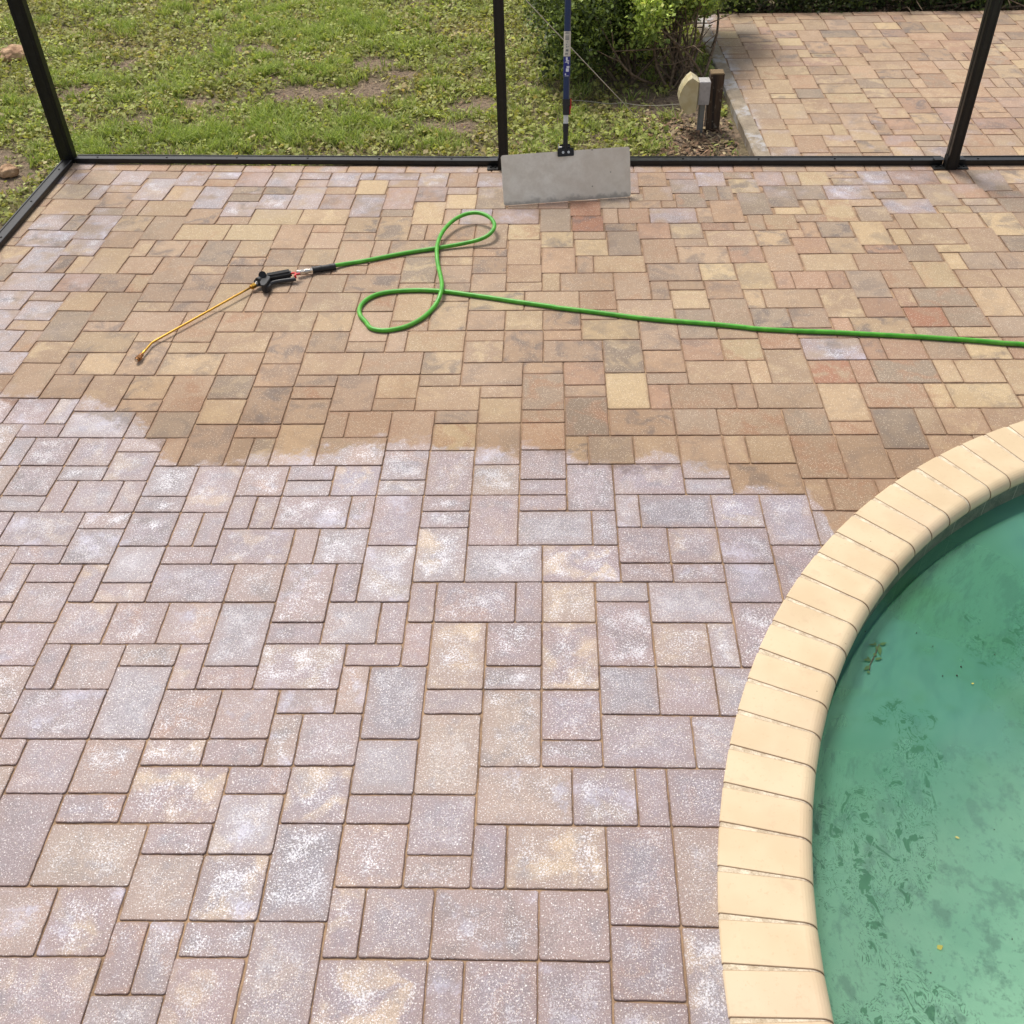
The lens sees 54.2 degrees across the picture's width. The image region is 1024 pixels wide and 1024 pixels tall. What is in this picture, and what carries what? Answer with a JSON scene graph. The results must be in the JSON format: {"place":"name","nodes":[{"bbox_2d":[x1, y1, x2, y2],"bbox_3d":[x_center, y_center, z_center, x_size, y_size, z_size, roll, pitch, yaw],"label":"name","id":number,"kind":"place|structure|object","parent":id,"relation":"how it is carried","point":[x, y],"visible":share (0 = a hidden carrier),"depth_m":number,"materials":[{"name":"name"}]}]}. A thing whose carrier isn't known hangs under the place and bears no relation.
{"place":"outdoors","nodes":[
{"label":"outdoors","id":0,"kind":"place"},
{"bbox_2d":[0,163,1023,1023],"bbox_3d":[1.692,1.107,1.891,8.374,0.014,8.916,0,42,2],"label":"patio","id":1,"kind":"structure","parent":0,"point":[48,547],"depth_m":3.10,"materials":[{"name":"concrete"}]},
{"bbox_2d":[135,263,335,361],"bbox_3d":[-1.169,-0.880,4.155,0.178,0.067,0.997,32,52,32],"label":"spray gun","id":2,"kind":"object","parent":1,"relation":"on","point":[264,281],"visible":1,"depth_m":4.26,"materials":[{"name":"gold metal"}]},
{"bbox_2d":[0,0,1023,248],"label":"screen enclosure frame","id":3,"kind":"object","parent":1,"relation":"on","point":[952,158],"visible":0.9,"depth_m":5.04,"materials":[{"name":"black paint"}]},
{"bbox_2d":[501,0,630,205],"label":"surface guard","id":4,"kind":"object","parent":1,"relation":"on","point":[565,172],"visible":1,"depth_m":4.78,"materials":[{"name":"metal"}]},
{"bbox_2d":[335,211,1023,346],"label":"pressure hose","id":5,"kind":"object","parent":1,"relation":"on","point":[441,291],"visible":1,"depth_m":4.05,"materials":[{"name":"green rubber"}]},
{"bbox_2d":[717,421,1023,1023],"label":"swimming pool","id":6,"kind":"structure","parent":1,"relation":"in","point":[792,952],"depth_m":2.94,"materials":[{"name":"beige stone"}]},
{"bbox_2d":[812,494,1023,1023],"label":"pool water","id":7,"kind":"structure","parent":6,"relation":"in","point":[908,725],"depth_m":2.74,"materials":[{"name":"teal liquid"}]},
{"bbox_2d":[864,642,886,672],"bbox_3d":[1.028,0.410,2.842,0.048,0.002,0.135,18,46,21],"label":"leaf sprig","id":8,"kind":"object","parent":7,"relation":"on","point":[879,648],"visible":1,"depth_m":2.85,"materials":[{"name":"green plant"}]},
{"bbox_2d":[0,0,1023,228],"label":"ground","id":9,"kind":"structure","parent":0,"point":[368,88],"depth_m":6.08,"materials":[{"name":"green plant"}]},
{"bbox_2d":[0,164,18,177],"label":"stone","id":10,"kind":"object","parent":9,"relation":"on","point":[8,170],"visible":1,"depth_m":5.30,"materials":[{"name":"stone"}]},
{"bbox_2d":[0,44,24,61],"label":"stone","id":11,"kind":"object","parent":9,"relation":"on","point":[14,49],"visible":0.77,"depth_m":6.74,"materials":[{"name":"stone"}]},
{"bbox_2d":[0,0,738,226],"bbox_3d":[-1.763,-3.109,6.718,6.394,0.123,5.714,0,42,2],"label":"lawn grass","id":12,"kind":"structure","parent":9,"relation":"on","point":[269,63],"depth_m":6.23,"materials":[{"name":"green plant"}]},
{"bbox_2d":[0,0,1023,206],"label":"leaf litter","id":13,"kind":"object","parent":9,"relation":"on","point":[694,143],"visible":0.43,"depth_m":5.91,"materials":[{"name":"brown plant"}]},
{"bbox_2d":[573,100,679,105],"bbox_3d":[0.664,-2.354,5.725,0.674,0.074,0.055,17,45,20],"label":"cable","id":14,"kind":"object","parent":13,"relation":"on","point":[628,103],"visible":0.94,"depth_m":5.75,"materials":[{"name":"black rubber"}]},
{"bbox_2d":[526,0,651,132],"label":"guy rod","id":15,"kind":"object","parent":9,"relation":"on","point":[586,64],"visible":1,"depth_m":4.78,"materials":[{"name":"grey metal"}]},
{"bbox_2d":[518,0,686,86],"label":"shrub","id":16,"kind":"object","parent":9,"relation":"on","point":[597,26],"visible":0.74,"depth_m":5.86,"materials":[{"name":"green plant"}]},
{"bbox_2d":[621,0,743,93],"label":"shrub","id":17,"kind":"object","parent":9,"relation":"on","point":[680,12],"visible":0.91,"depth_m":5.87,"materials":[{"name":"green plant"}]},
{"bbox_2d":[704,69,724,132],"bbox_3d":[1.102,-2.236,5.457,0.074,0.325,0.074,0,42,2],"label":"wooden post","id":18,"kind":"object","parent":9,"relation":"on","point":[713,108],"visible":0.84,"depth_m":5.42,"materials":[{"name":"brown wood"}]},
{"bbox_2d":[677,71,710,132],"bbox_3d":[0.983,-2.215,5.440,0.164,0.317,0.111,0,42,2],"label":"outdoor outlet box","id":19,"kind":"object","parent":18,"relation":"attached to","point":[693,93],"visible":0.99,"depth_m":5.37,"materials":[{"name":"beige plastic"}]},
{"bbox_2d":[693,15,770,155],"bbox_3d":[1.295,-2.579,6.055,0.082,0.106,2.469,-1,42,1],"label":"concrete edging","id":20,"kind":"object","parent":9,"relation":"on","point":[752,138],"visible":0.66,"depth_m":5.69,"materials":[{"name":"grey concrete"}]},
{"bbox_2d":[719,0,1023,13],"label":"hedge","id":21,"kind":"object","parent":9,"relation":"on","point":[860,4],"visible":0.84,"depth_m":6.99,"materials":[{"name":"green plant"}]},
{"bbox_2d":[705,10,1023,167],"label":"side patio","id":22,"kind":"structure","parent":0,"point":[821,130],"depth_m":5.92,"materials":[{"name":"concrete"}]}
]}

